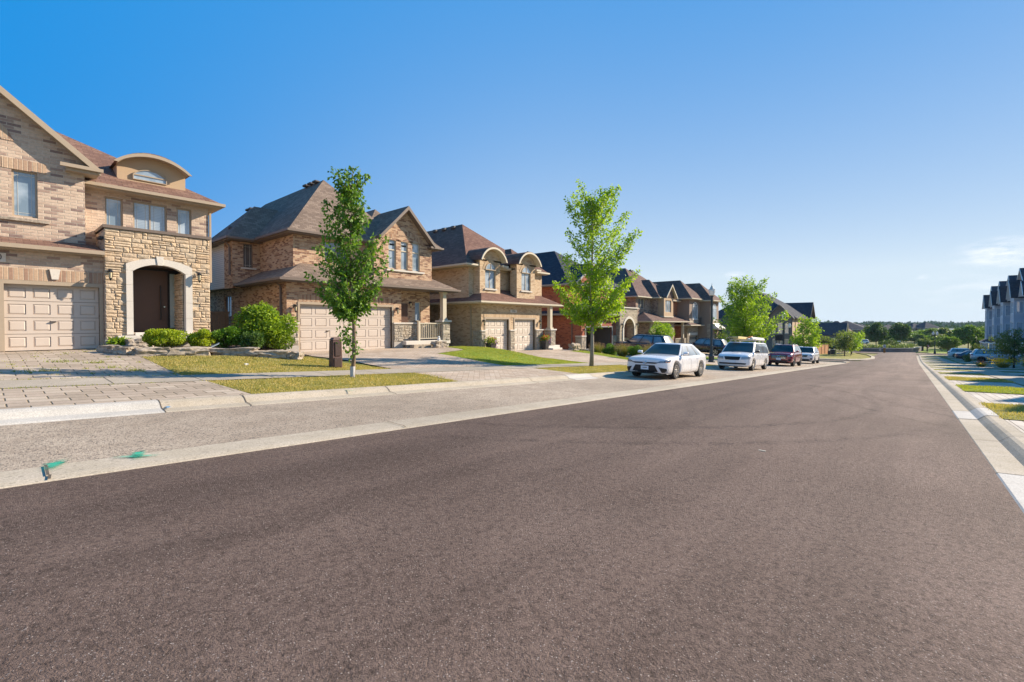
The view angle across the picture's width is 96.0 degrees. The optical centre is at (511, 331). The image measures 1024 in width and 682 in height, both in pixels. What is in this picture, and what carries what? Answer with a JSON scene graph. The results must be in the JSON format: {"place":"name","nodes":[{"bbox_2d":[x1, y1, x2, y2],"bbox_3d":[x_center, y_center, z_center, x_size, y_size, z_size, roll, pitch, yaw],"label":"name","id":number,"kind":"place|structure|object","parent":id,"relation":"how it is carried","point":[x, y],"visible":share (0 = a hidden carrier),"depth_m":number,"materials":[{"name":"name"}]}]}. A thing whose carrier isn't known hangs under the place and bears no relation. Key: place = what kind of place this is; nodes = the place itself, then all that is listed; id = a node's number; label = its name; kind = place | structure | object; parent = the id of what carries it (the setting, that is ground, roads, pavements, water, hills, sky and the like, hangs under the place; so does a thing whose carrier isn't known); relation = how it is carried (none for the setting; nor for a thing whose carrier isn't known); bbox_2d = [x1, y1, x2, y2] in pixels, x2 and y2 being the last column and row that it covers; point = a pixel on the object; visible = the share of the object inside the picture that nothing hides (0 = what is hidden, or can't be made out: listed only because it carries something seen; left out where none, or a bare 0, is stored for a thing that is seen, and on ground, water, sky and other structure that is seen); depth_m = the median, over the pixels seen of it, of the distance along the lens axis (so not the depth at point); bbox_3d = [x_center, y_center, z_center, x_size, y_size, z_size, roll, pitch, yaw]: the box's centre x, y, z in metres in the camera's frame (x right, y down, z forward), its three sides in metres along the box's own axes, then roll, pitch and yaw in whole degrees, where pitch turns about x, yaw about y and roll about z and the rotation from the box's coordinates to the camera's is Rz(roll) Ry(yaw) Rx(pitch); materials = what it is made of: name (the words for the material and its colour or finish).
{"place":"outdoors","nodes":[
{"label":"outdoors","id":0,"kind":"place"},
{"bbox_2d":[0,349,179,379],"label":"driveway","id":1,"kind":"structure","parent":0,"point":[76,369],"depth_m":11.21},
{"bbox_2d":[0,349,175,388],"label":"weeds","id":2,"kind":"object","parent":1,"relation":"on","point":[66,361],"visible":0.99,"depth_m":10.71,"materials":[{"name":"green plant"}]},
{"bbox_2d":[0,381,249,408],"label":"driveway apron","id":3,"kind":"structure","parent":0,"point":[10,398],"depth_m":7.99,"materials":[{"name":"grey concrete"}]},
{"bbox_2d":[185,310,228,331],"bbox_3d":[-17.135,-0.138,25.103,0.160,2.200,3.120,1,1,41],"label":"wooden fence","id":4,"kind":"object","parent":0,"point":[219,320],"visible":0.18,"depth_m":25.88,"materials":[{"name":"brown wood"}]},
{"bbox_2d":[142,355,389,374],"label":"lawn","id":5,"kind":"structure","parent":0,"point":[207,364],"depth_m":13.29,"materials":[{"name":"green plant"}]},
{"bbox_2d":[255,349,290,357],"bbox_3d":[-7.860,0.734,15.200,1.136,0.298,0.528,0,1,-16],"label":"edging rock","id":6,"kind":"object","parent":5,"relation":"on","point":[281,353],"visible":0.77,"depth_m":15.03,"materials":[{"name":"grey stone"}]},
{"bbox_2d":[329,337,341,367],"bbox_3d":[-5.567,0.674,14.569,0.282,1.000,0.330,1,1,41],"label":"utility pedestal","id":7,"kind":"object","parent":5,"relation":"on","point":[335,354],"visible":0.81,"depth_m":14.47,"materials":[{"name":"brown metal"}]},
{"bbox_2d":[206,372,457,393],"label":"grass","id":8,"kind":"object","parent":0,"point":[320,383],"visible":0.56,"depth_m":10.73,"materials":[{"name":"green plant"}]},
{"bbox_2d":[303,166,393,377],"bbox_3d":[-4.310,-1.600,12.434,1.881,5.652,2.023,1,1,41],"label":"street tree","id":9,"kind":"object","parent":8,"relation":"on","point":[352,298],"visible":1,"depth_m":12.23,"materials":[{"name":"green plant"}]},
{"bbox_2d":[0,359,716,387],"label":"sidewalk","id":10,"kind":"structure","parent":0,"point":[71,381],"depth_m":11.12,"materials":[{"name":"concrete"}]},
{"bbox_2d":[304,347,504,368],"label":"driveway","id":11,"kind":"structure","parent":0,"point":[404,358],"depth_m":19.82,"materials":[{"name":"grey concrete"}]},
{"bbox_2d":[0,361,841,471],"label":"parking lane","id":12,"kind":"structure","parent":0,"point":[28,445],"depth_m":6.91,"materials":[{"name":"concrete"}]},
{"bbox_2d":[626,343,705,378],"bbox_3d":[6.695,1.175,19.651,2.136,1.416,4.788,1,-1,41],"label":"parked car","id":13,"kind":"object","parent":12,"relation":"on","point":[673,360],"visible":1,"depth_m":18.49,"materials":[{"name":"white paint"}]},
{"bbox_2d":[717,339,768,370],"bbox_3d":[14.376,1.372,28.591,2.309,1.853,5.007,1,-1,41],"label":"parked van","id":14,"kind":"object","parent":12,"relation":"on","point":[751,356],"visible":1,"depth_m":27.36,"materials":[{"name":"white paint"}]},
{"bbox_2d":[768,344,801,365],"bbox_3d":[22.066,1.837,37.318,2.240,1.746,4.698,1,-1,41],"label":"parked car","id":15,"kind":"object","parent":12,"relation":"on","point":[791,355],"visible":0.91,"depth_m":36.08,"materials":[{"name":"red paint"}]},
{"bbox_2d":[799,346,819,363],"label":"parked car","id":16,"kind":"object","parent":12,"relation":"on","point":[811,354],"visible":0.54,"depth_m":45.15,"materials":[{"name":"white paint"}]},
{"bbox_2d":[419,368,576,380],"bbox_3d":[-0.300,1.429,15.839,2.310,0.356,6.300,1,1,41],"label":"driveway apron","id":17,"kind":"object","parent":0,"point":[471,375],"visible":0.95,"depth_m":15.41,"materials":[{"name":"grey concrete"}]},
{"bbox_2d":[0,352,1023,681],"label":"road","id":18,"kind":"structure","parent":0,"point":[862,520],"depth_m":2.80,"materials":[{"name":"grey asphalt"}]},
{"bbox_2d":[0,0,1023,323],"label":"sky","id":19,"kind":"structure","parent":0,"point":[864,159],"materials":[{"name":"blue"}]},
{"bbox_2d":[1,328,1023,433],"bbox_3d":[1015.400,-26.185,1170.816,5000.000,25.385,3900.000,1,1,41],"label":"ground","id":20,"kind":"structure","parent":0,"point":[873,354],"depth_m":39.72,"materials":[{"name":"green plant"}]},
{"bbox_2d":[0,400,165,425],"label":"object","id":21,"kind":"object","parent":20,"relation":"on","point":[13,416],"visible":1,"depth_m":6.68,"materials":[{"name":"concrete"}]},
{"bbox_2d":[0,85,225,351],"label":"brick house","id":22,"kind":"structure","parent":20,"relation":"on","point":[86,231],"depth_m":15.39,"materials":[{"name":"brick"}]},
{"bbox_2d":[11,169,37,218],"bbox_3d":[-15.357,-4.329,14.539,0.070,1.450,0.560,1,1,41],"label":"window","id":23,"kind":"structure","parent":22,"relation":"in","point":[24,184],"depth_m":14.54,"materials":[{"name":"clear glass"}]},
{"bbox_2d":[4,284,98,350],"bbox_3d":[-14.571,-0.451,14.679,0.078,2.030,2.140,1,1,41],"label":"garage door","id":24,"kind":"structure","parent":22,"relation":"in","point":[36,317],"depth_m":14.62,"materials":[{"name":"beige metal"}]},
{"bbox_2d":[105,197,122,225],"bbox_3d":[-14.496,-4.279,16.785,0.070,1.170,0.500,1,1,41],"label":"window","id":25,"kind":"structure","parent":22,"relation":"in","point":[113,206],"depth_m":16.79,"materials":[{"name":"clear glass"}]},
{"bbox_2d":[132,170,166,184],"bbox_3d":[-13.890,-5.970,17.706,0.070,0.440,1.050,1,1,41],"label":"window","id":26,"kind":"structure","parent":22,"relation":"in","point":[142,175],"depth_m":17.69,"materials":[{"name":"glass"}]},
{"bbox_2d":[133,201,166,231],"bbox_3d":[-13.805,-4.292,17.582,0.070,1.170,1.030,1,1,41],"label":"window","id":27,"kind":"structure","parent":22,"relation":"in","point":[145,215],"depth_m":17.56,"materials":[{"name":"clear glass"}]},
{"bbox_2d":[133,269,167,330],"bbox_3d":[-13.542,-1.177,17.296,0.152,2.250,1.020,1,1,41],"label":"front door","id":28,"kind":"structure","parent":22,"relation":"in","point":[149,287],"depth_m":17.29,"materials":[{"name":"brown wood"}]},
{"bbox_2d":[177,208,190,234],"bbox_3d":[-13.097,-4.307,18.398,0.070,1.170,0.490,1,1,41],"label":"window","id":29,"kind":"structure","parent":22,"relation":"in","point":[183,215],"depth_m":18.40,"materials":[{"name":"clear glass"}]},
{"bbox_2d":[172,344,310,355],"bbox_3d":[-10.231,0.798,16.762,6.600,0.520,6.700,1,1,41],"label":"planting bed","id":30,"kind":"object","parent":20,"relation":"on","point":[261,348],"visible":0.21,"depth_m":16.83,"materials":[{"name":"brown soil"}]},
{"bbox_2d":[96,345,129,352],"bbox_3d":[-12.086,0.538,14.002,1.077,0.290,0.518,1,1,28],"label":"edging rock","id":31,"kind":"object","parent":30,"relation":"on","point":[105,348],"visible":0.51,"depth_m":13.87,"materials":[{"name":"grey stone"}]},
{"bbox_2d":[106,336,130,345],"bbox_3d":[-13.055,0.402,15.322,0.690,0.614,0.653,0,1,-7],"label":"garden plant","id":32,"kind":"object","parent":30,"relation":"on","point":[118,341],"visible":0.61,"depth_m":15.23,"materials":[{"name":"green plant"}]},
{"bbox_2d":[112,346,142,354],"bbox_3d":[-11.363,0.575,13.597,0.724,0.305,0.527,0,1,18],"label":"edging rock","id":33,"kind":"object","parent":30,"relation":"on","point":[120,350],"visible":0.71,"depth_m":13.40,"materials":[{"name":"grey stone"}]},
{"bbox_2d":[124,338,147,347],"bbox_3d":[-12.561,0.414,15.459,0.480,0.442,0.675,1,1,41],"label":"boulder","id":34,"kind":"object","parent":30,"relation":"on","point":[139,342],"visible":0.48,"depth_m":15.30,"materials":[{"name":"beige stone"}]},
{"bbox_2d":[132,347,169,356],"bbox_3d":[-10.740,0.595,13.772,1.029,0.307,0.526,-1,1,-38],"label":"edging rock","id":35,"kind":"object","parent":30,"relation":"on","point":[152,351],"visible":0.8,"depth_m":13.62,"materials":[{"name":"grey stone"}]},
{"bbox_2d":[140,328,187,347],"bbox_3d":[-10.894,0.221,14.498,1.116,0.697,1.266,1,1,41],"label":"globe shrub","id":36,"kind":"object","parent":30,"relation":"on","point":[168,337],"visible":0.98,"depth_m":14.30,"materials":[{"name":"green plant"}]},
{"bbox_2d":[164,346,210,355],"bbox_3d":[-10.012,0.610,14.291,1.204,0.312,0.510,-1,1,-33],"label":"edging rock","id":37,"kind":"object","parent":30,"relation":"on","point":[189,351],"visible":0.91,"depth_m":14.14,"materials":[{"name":"beige stone"}]},
{"bbox_2d":[186,328,215,346],"bbox_3d":[-10.138,0.213,15.072,0.836,0.673,0.896,1,1,41],"label":"globe shrub","id":38,"kind":"object","parent":30,"relation":"on","point":[200,338],"visible":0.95,"depth_m":14.87,"materials":[{"name":"green plant"}]},
{"bbox_2d":[208,326,247,347],"bbox_3d":[-9.671,0.169,15.761,0.968,0.793,1.275,0,1,9],"label":"spreading shrub","id":39,"kind":"object","parent":30,"relation":"on","point":[228,337],"visible":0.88,"depth_m":15.56,"materials":[{"name":"green plant"}]},
{"bbox_2d":[208,347,259,355],"bbox_3d":[-9.009,0.659,14.930,1.593,0.322,0.543,0,1,-14],"label":"edging rock","id":40,"kind":"object","parent":30,"relation":"on","point":[246,351],"visible":0.79,"depth_m":14.77,"materials":[{"name":"grey stone"}]},
{"bbox_2d":[238,330,265,347],"bbox_3d":[-8.808,0.272,15.645,0.882,0.668,0.835,0,1,0],"label":"twiggy shrub","id":41,"kind":"object","parent":30,"relation":"on","point":[255,339],"visible":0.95,"depth_m":15.54,"materials":[{"name":"green plant"}]},
{"bbox_2d":[231,300,298,349],"bbox_3d":[-8.995,-0.155,16.880,1.977,2.011,2.175,1,1,41],"label":"shrub","id":42,"kind":"object","parent":30,"relation":"on","point":[259,317],"visible":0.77,"depth_m":16.50,"materials":[{"name":"green plant"}]},
{"bbox_2d":[210,180,460,351],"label":"brick house","id":43,"kind":"structure","parent":20,"relation":"on","point":[265,253],"depth_m":25.17,"materials":[{"name":"brown brick"}]},
{"bbox_2d":[243,244,251,267],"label":"window","id":44,"kind":"structure","parent":43,"relation":"in","point":[247,248],"depth_m":24.92,"materials":[{"name":"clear glass"}]},
{"bbox_2d":[300,304,389,351],"bbox_3d":[-8.525,-0.209,23.983,0.031,2.300,5.130,1,1,41],"label":"garage door","id":45,"kind":"structure","parent":43,"relation":"in","point":[317,326],"depth_m":23.39,"materials":[{"name":"beige metal"}]},
{"bbox_2d":[388,240,395,268],"bbox_3d":[-6.851,-4.428,26.203,0.080,1.660,0.510,1,1,41],"label":"window","id":46,"kind":"structure","parent":43,"relation":"in","point":[391,249],"depth_m":26.23,"materials":[{"name":"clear glass"}]},
{"bbox_2d":[401,242,406,270],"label":"window","id":47,"kind":"structure","parent":43,"relation":"in","point":[403,249],"depth_m":26.87,"materials":[{"name":"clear glass"}]},
{"bbox_2d":[412,243,418,271],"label":"window","id":48,"kind":"structure","parent":43,"relation":"in","point":[415,247],"depth_m":27.49,"materials":[{"name":"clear glass"}]},
{"bbox_2d":[0,363,843,488],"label":"kerb","id":49,"kind":"structure","parent":20,"relation":"on","point":[20,477],"depth_m":5.34,"materials":[{"name":"beige concrete"}]},
{"bbox_2d":[159,361,806,411],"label":"kerb back","id":50,"kind":"structure","parent":20,"relation":"on","point":[190,404],"depth_m":9.85,"materials":[{"name":"beige concrete"}]},
{"bbox_2d":[566,373,596,379],"bbox_3d":[2.520,1.636,16.905,0.580,0.223,1.600,1,1,41],"label":"apron","id":51,"kind":"object","parent":50,"relation":"on","point":[580,376],"visible":0.94,"depth_m":16.88,"materials":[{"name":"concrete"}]},
{"bbox_2d":[427,224,562,350],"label":"brick house","id":52,"kind":"structure","parent":20,"relation":"on","point":[501,299],"depth_m":31.92,"materials":[{"name":"brick"}]},
{"bbox_2d":[485,263,495,288],"bbox_3d":[-1.487,-3.785,31.180,0.180,1.740,1.040,1,1,41],"label":"window","id":53,"kind":"structure","parent":52,"relation":"in","point":[490,269],"depth_m":31.20,"materials":[{"name":"white glass"}]},
{"bbox_2d":[486,319,506,349],"bbox_3d":[-1.090,0.249,31.005,0.078,2.220,2.290,1,1,41],"label":"garage door","id":54,"kind":"structure","parent":52,"relation":"in","point":[497,328],"depth_m":31.23,"materials":[{"name":"beige metal"}]},
{"bbox_2d":[515,319,532,350],"bbox_3d":[0.805,0.210,33.226,0.032,2.220,2.250,1,1,41],"label":"garage door","id":55,"kind":"structure","parent":52,"relation":"in","point":[523,327],"depth_m":33.25,"materials":[{"name":"beige metal"}]},
{"bbox_2d":[521,267,530,290],"bbox_3d":[0.988,-3.838,33.348,0.180,1.750,1.060,1,1,41],"label":"window","id":56,"kind":"structure","parent":52,"relation":"in","point":[525,274],"depth_m":33.38,"materials":[{"name":"white glass"}]},
{"bbox_2d":[516,349,626,362],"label":"driveway","id":57,"kind":"structure","parent":20,"relation":"on","point":[565,354],"depth_m":29.36,"materials":[{"name":"grey concrete"}]},
{"bbox_2d":[537,365,627,373],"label":"grass","id":58,"kind":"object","parent":20,"relation":"on","point":[589,370],"visible":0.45,"depth_m":20.01,"materials":[{"name":"green plant"}]},
{"bbox_2d":[552,178,642,366],"bbox_3d":[3.906,-2.765,22.090,4.292,8.850,4.019,1,1,41],"label":"street tree","id":59,"kind":"object","parent":58,"relation":"on","point":[595,309],"visible":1,"depth_m":21.73,"materials":[{"name":"green plant"}]},
{"bbox_2d":[527,251,638,349],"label":"brick house","id":60,"kind":"structure","parent":20,"relation":"on","point":[566,333],"depth_m":41.80,"materials":[{"name":"brick"}]},
{"bbox_2d":[602,268,691,342],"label":"brick house","id":61,"kind":"structure","parent":20,"relation":"on","point":[651,301],"depth_m":52.34,"materials":[{"name":"brown brick"}]},
{"bbox_2d":[653,280,724,342],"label":"brick house","id":62,"kind":"structure","parent":20,"relation":"on","point":[692,303],"depth_m":58.12,"materials":[{"name":"brown brick"}]},
{"bbox_2d":[718,293,815,350],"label":"brick house","id":63,"kind":"structure","parent":20,"relation":"on","point":[795,311],"depth_m":92.35,"materials":[{"name":"brown brick"}]},
{"bbox_2d":[812,323,848,338],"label":"distant house","id":64,"kind":"structure","parent":20,"relation":"on","point":[831,330],"depth_m":146.87,"materials":[{"name":"grey brick"}]},
{"bbox_2d":[820,351,870,358],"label":"grass","id":65,"kind":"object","parent":20,"relation":"on","point":[848,355],"visible":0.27,"depth_m":81.14,"materials":[{"name":"green plant"}]},
{"bbox_2d":[788,314,824,347],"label":"street tree","id":66,"kind":"object","parent":65,"relation":"on","point":[811,338],"visible":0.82,"depth_m":69.91,"materials":[{"name":"green plant"}]},
{"bbox_2d":[831,330,856,355],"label":"street tree","id":67,"kind":"object","parent":65,"relation":"on","point":[844,343],"visible":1,"depth_m":81.50,"materials":[{"name":"green plant"}]},
{"bbox_2d":[860,343,914,347],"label":"ground cover","id":68,"kind":"object","parent":20,"relation":"on","point":[907,345],"visible":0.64,"depth_m":112.03,"materials":[{"name":"green plant"}]},
{"bbox_2d":[857,346,923,351],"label":"garden wall","id":69,"kind":"structure","parent":20,"relation":"on","point":[918,349],"depth_m":109.22,"materials":[{"name":"grey stone"}]},
{"bbox_2d":[812,320,984,327],"bbox_3d":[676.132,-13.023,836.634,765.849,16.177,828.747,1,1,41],"label":"woodland","id":70,"kind":"object","parent":20,"relation":"on","point":[933,323],"visible":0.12,"depth_m":742.43,"materials":[{"name":"green plant"}]},
{"bbox_2d":[816,321,984,328],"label":"tree belt","id":71,"kind":"object","parent":20,"relation":"on","point":[955,326],"visible":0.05,"depth_m":349.92,"materials":[{"name":"green plant"}]},
{"bbox_2d":[917,355,1023,475],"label":"kerb","id":72,"kind":"structure","parent":20,"relation":"on","point":[1005,455],"depth_m":7.49,"materials":[{"name":"beige concrete"}]},
{"bbox_2d":[44,363,1021,478],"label":"kerb joints","id":73,"kind":"object","parent":72,"relation":"on","point":[47,471],"visible":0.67,"depth_m":6.85,"materials":[{"name":"grey concrete"}]},
{"bbox_2d":[952,408,998,419],"bbox_3d":[9.771,1.729,9.759,0.620,0.227,1.700,1,1,41],"label":"kerb right new","id":74,"kind":"object","parent":72,"relation":"on","point":[977,413],"visible":0.82,"depth_m":9.73,"materials":[{"name":"concrete"}]},
{"bbox_2d":[996,473,1023,512],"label":"kerb right new","id":75,"kind":"object","parent":72,"relation":"on","point":[1013,484],"visible":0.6,"depth_m":4.58,"materials":[{"name":"concrete"}]},
{"bbox_2d":[950,380,1023,387],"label":"driveway","id":76,"kind":"structure","parent":20,"relation":"on","point":[976,383],"depth_m":18.95,"materials":[{"name":"grey concrete"}]},
{"bbox_2d":[979,286,997,347],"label":"townhouse","id":77,"kind":"structure","parent":20,"relation":"on","point":[988,317],"depth_m":90.70,"materials":[{"name":"grey"}]},
{"bbox_2d":[957,385,1022,393],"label":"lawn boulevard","id":78,"kind":"object","parent":20,"relation":"on","point":[990,390],"visible":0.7,"depth_m":15.36,"materials":[{"name":"green plant"}]},
{"bbox_2d":[956,383,1023,394],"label":"grass","id":79,"kind":"structure","parent":78,"relation":"on","point":[1007,388],"depth_m":15.71,"materials":[{"name":"green plant"}]},
{"bbox_2d":[969,348,1019,362],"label":"parked car","id":80,"kind":"object","parent":20,"relation":"on","point":[978,355],"visible":0.59,"depth_m":63.54,"materials":[{"name":"grey paint"}]},
{"bbox_2d":[966,392,1023,404],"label":"driveway","id":81,"kind":"structure","parent":20,"relation":"on","point":[1014,399],"depth_m":12.77,"materials":[{"name":"grey concrete"}]},
{"bbox_2d":[985,281,1006,347],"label":"townhouse","id":82,"kind":"structure","parent":20,"relation":"on","point":[995,314],"depth_m":82.46,"materials":[{"name":"grey"}]},
{"bbox_2d":[973,327,1023,367],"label":"street tree","id":83,"kind":"object","parent":20,"relation":"on","point":[1008,341],"visible":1,"depth_m":42.86,"materials":[{"name":"green plant"}]},
{"bbox_2d":[979,401,1023,420],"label":"grass","id":84,"kind":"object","parent":20,"relation":"on","point":[1006,412],"visible":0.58,"depth_m":9.64,"materials":[{"name":"green plant"}]},
{"bbox_2d":[993,275,1017,348],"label":"townhouse","id":85,"kind":"structure","parent":20,"relation":"on","point":[1005,304],"depth_m":74.62,"materials":[{"name":"grey"}]},
{"bbox_2d":[1004,268,1023,358],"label":"townhouse","id":86,"kind":"structure","parent":20,"relation":"on","point":[1015,292],"depth_m":66.64,"materials":[{"name":"grey"}]},
{"bbox_2d":[438,346,587,364],"bbox_3d":[-1.112,1.308,24.748,8.130,0.728,6.800,1,1,41],"label":"lawn wedge","id":87,"kind":"object","parent":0,"point":[501,351],"visible":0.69,"depth_m":23.19,"materials":[{"name":"green plant"}]},
{"bbox_2d":[614,342,630,356],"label":"ornamental grass","id":88,"kind":"object","parent":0,"point":[621,351],"depth_m":33.40,"materials":[{"name":"green plant"}]},
{"bbox_2d":[613,333,673,349],"bbox_3d":[10.790,1.050,37.787,4.933,1.833,2.352,4,3,41],"label":"parked car","id":89,"kind":"object","parent":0,"point":[640,339],"visible":0.24,"depth_m":36.84,"materials":[{"name":"black paint"}]},
{"bbox_2d":[686,337,727,354],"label":"parked car","id":90,"kind":"object","parent":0,"point":[701,344],"visible":0.41,"depth_m":50.01,"materials":[{"name":"blue paint"}]},
{"bbox_2d":[706,361,717,364],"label":"driveway","id":91,"kind":"structure","parent":0,"point":[713,363],"depth_m":32.30,"materials":[{"name":"grey concrete"}]},
{"bbox_2d":[708,285,715,361],"bbox_3d":[14.701,-0.658,33.969,0.478,5.850,0.490,1,1,41],"label":"street lamp","id":92,"kind":"object","parent":91,"relation":"on","point":[711,294],"visible":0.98,"depth_m":33.89,"materials":[{"name":"black metal"}]},
{"bbox_2d":[713,275,790,342],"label":"street tree","id":93,"kind":"object","parent":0,"point":[743,319],"visible":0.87,"depth_m":41.55,"materials":[{"name":"green plant"}]},
{"bbox_2d":[829,350,946,354],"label":"cross street","id":94,"kind":"structure","parent":0,"point":[885,352],"depth_m":103.03,"materials":[{"name":"grey asphalt"}]},
{"bbox_2d":[935,336,961,351],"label":"verge tree","id":95,"kind":"object","parent":94,"relation":"on","point":[948,343],"visible":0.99,"depth_m":101.36,"materials":[{"name":"green plant"}]},
{"bbox_2d":[916,349,946,352],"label":"island lawn","id":96,"kind":"structure","parent":0,"point":[937,351],"depth_m":114.10,"materials":[{"name":"green plant"}]},
{"bbox_2d":[863,322,888,344],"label":"round tree","id":97,"kind":"object","parent":96,"relation":"on","point":[875,332],"visible":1,"depth_m":121.35,"materials":[{"name":"green plant"}]},
{"bbox_2d":[887,322,912,344],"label":"round tree","id":98,"kind":"object","parent":96,"relation":"on","point":[898,331],"visible":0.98,"depth_m":122.95,"materials":[{"name":"green plant"}]},
{"bbox_2d":[917,338,935,350],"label":"verge tree","id":99,"kind":"object","parent":96,"relation":"on","point":[924,342],"visible":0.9,"depth_m":111.51,"materials":[{"name":"green plant"}]},
{"bbox_2d":[951,324,984,348],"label":"distant tree","id":100,"kind":"object","parent":96,"relation":"on","point":[968,333],"visible":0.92,"depth_m":116.94,"materials":[{"name":"green plant"}]},
{"bbox_2d":[926,355,1023,384],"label":"sidewalk","id":101,"kind":"structure","parent":0,"point":[1014,378],"depth_m":31.11,"materials":[{"name":"concrete"}]},
{"bbox_2d":[986,356,1019,367],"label":"ornamental grass","id":102,"kind":"object","parent":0,"point":[1002,363],"depth_m":42.56,"materials":[{"name":"green plant"}]},
{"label":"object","id":103,"kind":"structure","parent":0,"visible":0},
{"bbox_2d":[945,376,1012,382],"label":"grass","id":104,"kind":"structure","parent":103,"relation":"on","point":[958,378],"depth_m":21.63,"materials":[{"name":"green plant"}]},
{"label":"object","id":105,"kind":"structure","parent":0,"visible":0},
{"bbox_2d":[648,320,675,338],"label":"tall shrub","id":106,"kind":"object","parent":105,"relation":"on","point":[662,328],"visible":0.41,"depth_m":42.41,"materials":[{"name":"green plant"}]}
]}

